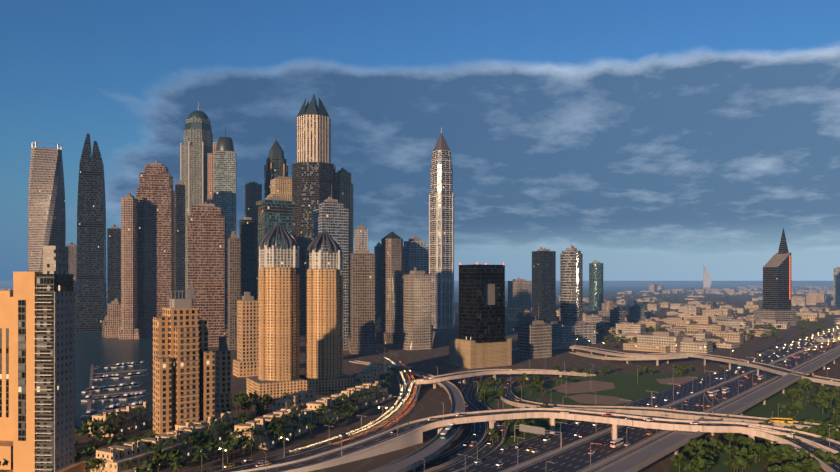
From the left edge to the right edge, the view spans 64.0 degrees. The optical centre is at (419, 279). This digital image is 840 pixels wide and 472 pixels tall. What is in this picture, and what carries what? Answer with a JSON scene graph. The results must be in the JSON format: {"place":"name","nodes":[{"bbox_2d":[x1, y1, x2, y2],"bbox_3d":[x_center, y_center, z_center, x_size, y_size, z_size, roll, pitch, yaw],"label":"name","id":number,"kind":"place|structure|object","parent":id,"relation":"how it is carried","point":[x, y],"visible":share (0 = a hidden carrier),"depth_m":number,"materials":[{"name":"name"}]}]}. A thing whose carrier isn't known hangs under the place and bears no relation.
{"place":"outdoors","nodes":[
{"label":"outdoors","id":0,"kind":"place"},
{"bbox_2d":[75,322,152,432],"bbox_3d":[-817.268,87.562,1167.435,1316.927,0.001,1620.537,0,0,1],"label":"marina water","id":1,"kind":"structure","parent":0,"point":[95,349],"depth_m":686.21,"materials":[{"name":"teal liquid"}]},
{"bbox_2d":[80,361,149,418],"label":"boats","id":2,"kind":"object","parent":1,"relation":"on","point":[106,398],"visible":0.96,"depth_m":523.90,"materials":[{"name":"white plastic"}]},
{"bbox_2d":[86,365,146,418],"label":"marina jetties","id":3,"kind":"object","parent":1,"relation":"on","point":[90,386],"visible":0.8,"depth_m":527.36,"materials":[{"name":"grey concrete"}]},
{"bbox_2d":[175,180,184,298],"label":"skyscraper","id":4,"kind":"structure","parent":0,"point":[180,234],"depth_m":1153.37,"materials":[{"name":"brown glass"}]},
{"bbox_2d":[180,101,212,297],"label":"skyscraper","id":5,"kind":"structure","parent":0,"point":[196,148],"depth_m":1226.37,"materials":[{"name":"stone"}]},
{"bbox_2d":[188,202,227,346],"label":"skyscraper","id":6,"kind":"structure","parent":0,"point":[206,249],"depth_m":882.92,"materials":[{"name":"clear glass"}]},
{"bbox_2d":[208,127,235,326],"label":"skyscraper","id":7,"kind":"structure","parent":0,"point":[222,175],"depth_m":1184.91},
{"bbox_2d":[227,231,240,349],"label":"brown tower","id":8,"kind":"structure","parent":0,"point":[234,268],"depth_m":842.57,"materials":[{"name":"concrete"}]},
{"bbox_2d":[233,292,258,376],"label":"tan tower","id":9,"kind":"structure","parent":0,"point":[245,362],"depth_m":611.67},
{"bbox_2d":[239,217,256,299],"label":"dark tower","id":10,"kind":"structure","parent":0,"point":[248,231],"depth_m":988.92,"materials":[{"name":"grey glass"}]},
{"bbox_2d":[244,182,261,298],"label":"tower","id":11,"kind":"structure","parent":0,"point":[252,193],"depth_m":1386.74,"materials":[{"name":"glass"}]},
{"bbox_2d":[256,195,294,298],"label":"skyscraper","id":12,"kind":"structure","parent":0,"point":[273,210],"depth_m":787.76,"materials":[{"name":"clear glass"}]},
{"bbox_2d":[264,140,287,198],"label":"skyscraper","id":13,"kind":"structure","parent":0,"point":[275,166],"depth_m":1283.75,"materials":[{"name":"glass"}]},
{"bbox_2d":[267,175,291,200],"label":"skyscraper","id":14,"kind":"structure","parent":0,"point":[280,186],"depth_m":1101.47,"materials":[{"name":"beige concrete"}]},
{"bbox_2d":[192,351,419,471],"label":"road","id":15,"kind":"structure","parent":0,"point":[386,416],"depth_m":373.73,"materials":[{"name":"grey asphalt"}]},
{"bbox_2d":[292,94,335,334],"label":"skyscraper","id":16,"kind":"structure","parent":0,"point":[313,173],"depth_m":1072.31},
{"bbox_2d":[305,184,349,349],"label":"skyscraper","id":17,"kind":"structure","parent":0,"point":[331,215],"depth_m":838.46,"materials":[{"name":"clear glass"}]},
{"bbox_2d":[233,423,422,471],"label":"highway ramp","id":18,"kind":"structure","parent":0,"point":[387,441],"depth_m":332.45,"materials":[{"name":"concrete"}]},
{"bbox_2d":[336,168,352,331],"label":"skyscraper","id":19,"kind":"structure","parent":0,"point":[344,189],"depth_m":1136.55,"materials":[{"name":"blue glass"}]},
{"bbox_2d":[0,281,747,302],"bbox_3d":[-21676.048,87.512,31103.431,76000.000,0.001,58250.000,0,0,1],"label":"sea","id":20,"kind":"structure","parent":0,"point":[612,287],"depth_m":8712.93,"materials":[{"name":"blue liquid"}]},
{"bbox_2d":[374,242,380,325],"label":"tower","id":21,"kind":"structure","parent":0,"point":[377,250],"depth_m":1289.89,"materials":[{"name":"glass"}]},
{"bbox_2d":[375,303,380,333],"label":"tower","id":22,"kind":"structure","parent":0,"point":[377,324],"depth_m":1090.72,"materials":[{"name":"blue glass"}]},
{"bbox_2d":[376,232,402,344],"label":"skyscraper","id":23,"kind":"structure","parent":0,"point":[391,287],"depth_m":918.12,"materials":[{"name":"grey concrete"}]},
{"bbox_2d":[386,364,413,369],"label":"bridge","id":24,"kind":"structure","parent":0,"point":[398,366],"depth_m":640.47,"materials":[{"name":"grey concrete"}]},
{"bbox_2d":[398,267,434,349],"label":"building","id":25,"kind":"structure","parent":0,"point":[417,333],"depth_m":847.10,"materials":[{"name":"grey concrete"}]},
{"bbox_2d":[403,235,433,330],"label":"skyscraper","id":26,"kind":"structure","parent":0,"point":[415,251],"depth_m":986.69,"materials":[{"name":"glass"}]},
{"bbox_2d":[0,281,839,471],"bbox_3d":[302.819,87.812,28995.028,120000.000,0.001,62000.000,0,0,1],"label":"ground","id":27,"kind":"structure","parent":0,"point":[431,399],"depth_m":657.49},
{"bbox_2d":[0,290,12,469],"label":"tower","id":28,"kind":"structure","parent":27,"relation":"on","point":[6,374],"depth_m":321.28,"materials":[{"name":"beige paint"}]},
{"bbox_2d":[7,246,85,471],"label":"tower","id":29,"kind":"structure","parent":27,"relation":"on","point":[44,371],"depth_m":283.61,"materials":[{"name":"beige paint"}]},
{"bbox_2d":[28,142,65,271],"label":"twisted skyscraper","id":30,"kind":"structure","parent":27,"relation":"on","point":[46,214],"depth_m":1112.94,"materials":[{"name":"grey metal"}]},
{"bbox_2d":[66,242,76,280],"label":"tower","id":31,"kind":"structure","parent":27,"relation":"on","point":[72,258],"depth_m":1493.48,"materials":[{"name":"grey concrete"}]},
{"bbox_2d":[73,279,76,321],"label":"tower","id":32,"kind":"structure","parent":27,"relation":"on","point":[74,285],"depth_m":1386.13,"materials":[{"name":"grey glass"}]},
{"bbox_2d":[76,134,106,331],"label":"skyscraper","id":33,"kind":"structure","parent":27,"relation":"on","point":[91,301],"depth_m":1129.59,"materials":[{"name":"glass"}]},
{"bbox_2d":[102,315,107,336],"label":"tower","id":34,"kind":"structure","parent":27,"relation":"on","point":[104,322],"depth_m":1033.47,"materials":[{"name":"beige concrete"}]},
{"bbox_2d":[105,299,120,337],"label":"tower","id":35,"kind":"structure","parent":27,"relation":"on","point":[113,326],"depth_m":1020.78,"materials":[{"name":"beige concrete"}]},
{"bbox_2d":[107,225,120,314],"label":"tower","id":36,"kind":"structure","parent":27,"relation":"on","point":[113,262],"depth_m":1291.43,"materials":[{"name":"grey glass"}]},
{"bbox_2d":[118,193,141,338],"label":"pink tower","id":37,"kind":"structure","parent":27,"relation":"on","point":[129,329],"depth_m":991.67,"materials":[{"name":"concrete"}]},
{"bbox_2d":[136,161,175,336],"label":"skyscraper","id":38,"kind":"structure","parent":27,"relation":"on","point":[155,194],"depth_m":1029.55,"materials":[{"name":"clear glass"}]},
{"bbox_2d":[152,281,214,434],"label":"tan tower","id":39,"kind":"structure","parent":27,"relation":"on","point":[183,373],"depth_m":361.30,"materials":[{"name":"concrete"}]},
{"bbox_2d":[215,337,232,413],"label":"high-rise building","id":40,"kind":"structure","parent":27,"relation":"on","point":[223,400],"depth_m":405.32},
{"bbox_2d":[88,362,392,471],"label":"villa row","id":41,"kind":"object","parent":27,"relation":"on","point":[310,399],"visible":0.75,"depth_m":378.31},
{"bbox_2d":[247,224,311,401],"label":"skyscraper","id":42,"kind":"structure","parent":27,"relation":"on","point":[278,339],"depth_m":491.33,"materials":[{"name":"concrete"}]},
{"bbox_2d":[82,368,570,471],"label":"palm trees","id":43,"kind":"object","parent":27,"relation":"on","point":[245,439],"visible":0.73,"depth_m":360.76,"materials":[{"name":"green plant"}]},
{"bbox_2d":[299,227,354,396],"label":"skyscraper","id":44,"kind":"structure","parent":27,"relation":"on","point":[324,285],"depth_m":502.94,"materials":[{"name":"concrete"}]},
{"bbox_2d":[346,247,375,353],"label":"skyscraper","id":45,"kind":"structure","parent":27,"relation":"on","point":[360,339],"depth_m":800.37,"materials":[{"name":"grey concrete"}]},
{"bbox_2d":[354,224,367,252],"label":"skyscraper","id":46,"kind":"structure","parent":27,"relation":"on","point":[360,236],"depth_m":1089.89,"materials":[{"name":"beige concrete"}]},
{"bbox_2d":[349,360,464,471],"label":"road","id":47,"kind":"structure","parent":27,"relation":"on","point":[414,462],"depth_m":337.81,"materials":[{"name":"grey asphalt"}]},
{"bbox_2d":[440,411,458,438],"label":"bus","id":48,"kind":"object","parent":47,"relation":"on","point":[447,431],"visible":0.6,"depth_m":354.37,"materials":[{"name":"white metal"}]},
{"bbox_2d":[0,287,839,471],"bbox_3d":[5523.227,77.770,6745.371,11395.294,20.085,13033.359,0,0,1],"label":"broadleaf trees","id":49,"kind":"object","parent":27,"relation":"on","point":[772,454],"visible":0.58,"depth_m":354.17,"materials":[{"name":"green plant"}]},
{"bbox_2d":[397,369,595,404],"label":"flyover road","id":50,"kind":"structure","parent":27,"relation":"on","point":[440,378],"depth_m":559.52,"materials":[{"name":"concrete"}]},
{"bbox_2d":[517,309,529,323],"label":"tower","id":51,"kind":"structure","parent":27,"relation":"on","point":[522,316],"depth_m":1353.14,"materials":[{"name":"blue glass"}]},
{"bbox_2d":[219,326,839,471],"bbox_3d":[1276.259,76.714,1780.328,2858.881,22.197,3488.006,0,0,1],"label":"street lamps","id":52,"kind":"object","parent":27,"relation":"on","point":[563,396],"visible":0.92,"depth_m":443.59,"materials":[{"name":"metal"}]},
{"bbox_2d":[497,418,564,449],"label":"verge lawn","id":53,"kind":"structure","parent":27,"relation":"on","point":[509,440],"depth_m":388.73,"materials":[{"name":"green plant"}]},
{"bbox_2d":[518,307,551,358],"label":"building","id":54,"kind":"structure","parent":27,"relation":"on","point":[534,338],"depth_m":757.01,"materials":[{"name":"grey concrete"}]},
{"bbox_2d":[550,320,595,344],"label":"building","id":55,"kind":"structure","parent":27,"relation":"on","point":[570,332],"depth_m":909.13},
{"bbox_2d":[598,300,616,315],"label":"building","id":56,"kind":"structure","parent":27,"relation":"on","point":[608,306],"depth_m":1474.01,"materials":[{"name":"beige concrete"}]},
{"bbox_2d":[605,306,624,327],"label":"building","id":57,"kind":"structure","parent":27,"relation":"on","point":[617,314],"depth_m":1142.41,"materials":[{"name":"glass"}]},
{"bbox_2d":[408,408,839,454],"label":"flyover road","id":58,"kind":"structure","parent":27,"relation":"on","point":[490,416],"depth_m":366.25,"materials":[{"name":"concrete"}]},
{"bbox_2d":[626,303,645,321],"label":"building","id":59,"kind":"structure","parent":27,"relation":"on","point":[636,311],"depth_m":1304.87,"materials":[{"name":"glass"}]},
{"bbox_2d":[458,328,839,471],"bbox_3d":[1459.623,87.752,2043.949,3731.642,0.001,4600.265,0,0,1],"label":"highway","id":60,"kind":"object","parent":27,"relation":"on","point":[512,455],"depth_m":396.43,"materials":[{"name":"grey asphalt"}]},
{"bbox_2d":[500,332,839,471],"bbox_3d":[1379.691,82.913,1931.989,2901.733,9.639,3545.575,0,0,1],"label":"cars","id":61,"kind":"object","parent":60,"relation":"on","point":[501,429],"visible":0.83,"depth_m":498.75,"materials":[{"name":"paint"}]},
{"bbox_2d":[495,380,839,432],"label":"flyover road","id":62,"kind":"structure","parent":27,"relation":"on","point":[510,397],"depth_m":400.00,"materials":[{"name":"concrete"}]},
{"bbox_2d":[502,335,839,471],"bbox_3d":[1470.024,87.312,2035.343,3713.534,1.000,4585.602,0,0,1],"label":"lane marking","id":63,"kind":"object","parent":27,"relation":"on","point":[546,454],"visible":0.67,"depth_m":384.56,"materials":[{"name":"white paint"}]},
{"bbox_2d":[508,337,835,471],"bbox_3d":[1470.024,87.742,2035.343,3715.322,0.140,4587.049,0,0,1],"label":"median kerb","id":64,"kind":"structure","parent":27,"relation":"on","point":[643,416],"depth_m":385.70,"materials":[{"name":"grey concrete"}]},
{"bbox_2d":[514,339,837,449],"bbox_3d":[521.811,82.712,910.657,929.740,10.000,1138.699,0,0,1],"label":"gantry signs","id":65,"kind":"object","parent":64,"relation":"on","point":[531,429],"visible":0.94,"depth_m":358.15,"materials":[{"name":"metal"}]},
{"bbox_2d":[512,337,839,471],"bbox_3d":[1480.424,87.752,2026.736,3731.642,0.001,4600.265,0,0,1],"label":"highway","id":66,"kind":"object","parent":27,"relation":"on","point":[575,458],"depth_m":381.06,"materials":[{"name":"grey asphalt"}]},
{"bbox_2d":[224,335,828,467],"bbox_3d":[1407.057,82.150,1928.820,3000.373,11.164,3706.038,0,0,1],"label":"cars","id":67,"kind":"object","parent":66,"relation":"on","point":[780,419],"visible":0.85,"depth_m":371.78,"materials":[{"name":"paint"}]},
{"bbox_2d":[513,281,839,352],"bbox_3d":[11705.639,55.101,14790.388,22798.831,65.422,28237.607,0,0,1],"label":"low-rise buildings","id":68,"kind":"structure","parent":27,"relation":"on","point":[696,338],"depth_m":1271.13,"materials":[{"name":"beige concrete"}]},
{"bbox_2d":[579,346,839,471],"bbox_3d":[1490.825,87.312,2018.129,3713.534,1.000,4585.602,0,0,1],"label":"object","id":69,"kind":"object","parent":27,"relation":"on","point":[619,453],"visible":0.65,"depth_m":381.82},
{"bbox_2d":[585,347,838,471],"bbox_3d":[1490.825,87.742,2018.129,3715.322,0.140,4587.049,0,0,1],"label":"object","id":70,"kind":"structure","parent":27,"relation":"on","point":[671,430],"depth_m":381.06,"materials":[{"name":"grey concrete"}]},
{"bbox_2d":[594,348,839,471],"bbox_3d":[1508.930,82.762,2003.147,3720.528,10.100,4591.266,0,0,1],"label":"road","id":71,"kind":"structure","parent":27,"relation":"on","point":[651,448],"depth_m":350.42,"materials":[{"name":"grey asphalt"}]},
{"bbox_2d":[605,351,837,471],"bbox_3d":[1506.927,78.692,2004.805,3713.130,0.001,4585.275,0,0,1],"label":"lane marking","id":72,"kind":"object","parent":71,"relation":"on","point":[719,412],"visible":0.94,"depth_m":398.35,"materials":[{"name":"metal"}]},
{"bbox_2d":[613,355,831,469],"bbox_3d":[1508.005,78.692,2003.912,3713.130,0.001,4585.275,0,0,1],"label":"lane marking","id":73,"kind":"object","parent":71,"relation":"on","point":[707,420],"visible":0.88,"depth_m":348.48,"materials":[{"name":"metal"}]},
{"bbox_2d":[625,357,832,469],"bbox_3d":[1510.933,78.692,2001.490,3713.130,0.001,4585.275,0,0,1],"label":"lane marking","id":74,"kind":"object","parent":71,"relation":"on","point":[734,410],"visible":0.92,"depth_m":341.72,"materials":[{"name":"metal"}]},
{"bbox_2d":[754,228,795,325],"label":"skyscraper","id":75,"kind":"structure","parent":27,"relation":"on","point":[777,286],"depth_m":1285.13,"materials":[{"name":"glass"}]},
{"bbox_2d":[834,318,839,323],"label":"billboard","id":76,"kind":"object","parent":27,"relation":"on","point":[836,320],"visible":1,"depth_m":1320.35,"materials":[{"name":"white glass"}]},
{"bbox_2d":[0,0,839,280],"label":"sky","id":77,"kind":"structure","parent":0,"point":[655,140],"materials":[{"name":"blue"}]},
{"bbox_2d":[429,127,453,328],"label":"skyscraper","id":78,"kind":"structure","parent":0,"point":[441,233],"depth_m":1211.86,"materials":[{"name":"grey glass"}]},
{"bbox_2d":[407,377,487,471],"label":"loop ramp road","id":79,"kind":"structure","parent":0,"point":[478,438],"depth_m":353.60,"materials":[{"name":"grey asphalt"}]},
{"bbox_2d":[425,375,506,471],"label":"loop ramp road","id":80,"kind":"structure","parent":0,"point":[485,449],"depth_m":355.73,"materials":[{"name":"grey asphalt"}]},
{"bbox_2d":[449,262,511,368],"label":"black glass tower","id":81,"kind":"structure","parent":0,"point":[481,341],"depth_m":675.34,"materials":[{"name":"black glass"}]},
{"bbox_2d":[478,383,501,406],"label":"verge lawn","id":82,"kind":"structure","parent":0,"point":[491,401],"depth_m":500.98,"materials":[{"name":"green plant"}]},
{"bbox_2d":[505,303,521,320],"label":"tower","id":83,"kind":"structure","parent":0,"point":[511,311],"depth_m":1430.55,"materials":[{"name":"blue glass"}]},
{"bbox_2d":[508,277,530,311],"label":"tower","id":84,"kind":"structure","parent":0,"point":[519,292],"depth_m":1478.60,"materials":[{"name":"grey concrete"}]},
{"bbox_2d":[512,386,540,397],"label":"verge lawn","id":85,"kind":"structure","parent":0,"point":[526,393],"depth_m":520.89,"materials":[{"name":"green plant"}]},
{"bbox_2d":[528,247,556,322],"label":"dark glass tower","id":86,"kind":"structure","parent":0,"point":[544,280],"depth_m":1288.65,"materials":[{"name":"blue glass"}]},
{"bbox_2d":[536,421,571,435],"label":"verge lawn","id":87,"kind":"structure","parent":0,"point":[569,422],"depth_m":404.71,"materials":[{"name":"green plant"}]},
{"bbox_2d":[560,245,582,320],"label":"round top tower","id":88,"kind":"structure","parent":0,"point":[571,283],"depth_m":922.19,"materials":[{"name":"grey glass"}]},
{"bbox_2d":[550,380,614,393],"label":"dirt patch","id":89,"kind":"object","parent":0,"point":[582,387],"depth_m":547.28,"materials":[{"name":"brown soil"}]},
{"bbox_2d":[584,260,602,311],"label":"teal tower","id":90,"kind":"structure","parent":0,"point":[595,285],"depth_m":1776.27,"materials":[{"name":"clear glass"}]},
{"bbox_2d":[566,394,630,404],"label":"dirt patch","id":91,"kind":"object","parent":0,"point":[594,399],"depth_m":492.44,"materials":[{"name":"brown soil"}]},
{"bbox_2d":[544,373,702,405],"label":"park lawn","id":92,"kind":"structure","parent":0,"point":[627,387],"depth_m":552.60,"materials":[{"name":"green plant"}]},
{"bbox_2d":[569,352,687,365],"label":"flyover road","id":93,"kind":"structure","parent":0,"point":[657,358],"depth_m":695.88,"materials":[{"name":"concrete"}]},
{"bbox_2d":[512,345,839,387],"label":"flyover road","id":94,"kind":"structure","parent":0,"point":[785,371],"depth_m":668.28,"materials":[{"name":"concrete"}]},
{"bbox_2d":[656,377,698,385],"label":"dirt patch","id":95,"kind":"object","parent":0,"point":[676,381],"depth_m":585.31,"materials":[{"name":"brown soil"}]},
{"bbox_2d":[703,264,710,288],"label":"sail-shaped hotel","id":96,"kind":"structure","parent":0,"point":[706,279],"depth_m":6264.36,"materials":[{"name":"white"}]},
{"bbox_2d":[589,347,839,471],"bbox_3d":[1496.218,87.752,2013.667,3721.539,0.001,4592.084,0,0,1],"label":"lane marking","id":97,"kind":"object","parent":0,"point":[621,456],"depth_m":371.46,"materials":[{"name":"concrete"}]},
{"bbox_2d":[233,329,839,466],"bbox_3d":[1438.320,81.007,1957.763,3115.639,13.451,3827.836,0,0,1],"label":"cars","id":98,"kind":"object","parent":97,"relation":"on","point":[616,442],"depth_m":380.26,"materials":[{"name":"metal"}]},
{"bbox_2d":[667,441,766,471],"bbox_3d":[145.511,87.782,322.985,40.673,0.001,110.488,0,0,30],"label":"trees","id":99,"kind":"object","parent":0,"point":[721,458],"depth_m":322.79,"materials":[{"name":"green plant"}]},
{"bbox_2d":[703,376,839,440],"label":"loop road","id":100,"kind":"structure","parent":0,"point":[712,401],"depth_m":542.19,"materials":[{"name":"grey asphalt"}]},
{"bbox_2d":[722,434,824,471],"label":"verge lawn","id":101,"kind":"structure","parent":0,"point":[758,440],"depth_m":355.94,"materials":[{"name":"green plant"}]},
{"bbox_2d":[742,425,839,471],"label":"branch road","id":102,"kind":"structure","parent":0,"point":[807,446],"depth_m":326.52,"materials":[{"name":"concrete"}]},
{"bbox_2d":[743,383,839,424],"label":"loop lawn","id":103,"kind":"structure","parent":0,"point":[759,409],"depth_m":447.64,"materials":[{"name":"green plant"}]},
{"bbox_2d":[767,390,822,409],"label":"verge lawn","id":104,"kind":"structure","parent":0,"point":[777,399],"depth_m":492.33,"materials":[{"name":"green plant"}]},
{"bbox_2d":[752,324,839,352],"bbox_3d":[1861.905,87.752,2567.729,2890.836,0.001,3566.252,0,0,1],"label":"service road","id":105,"kind":"structure","parent":0,"point":[787,342],"depth_m":962.84,"materials":[{"name":"grey asphalt"}]},
{"bbox_2d":[831,267,839,305],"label":"tower","id":106,"kind":"structure","parent":0,"point":[836,285],"depth_m":2279.45,"materials":[{"name":"glass"}]}
]}

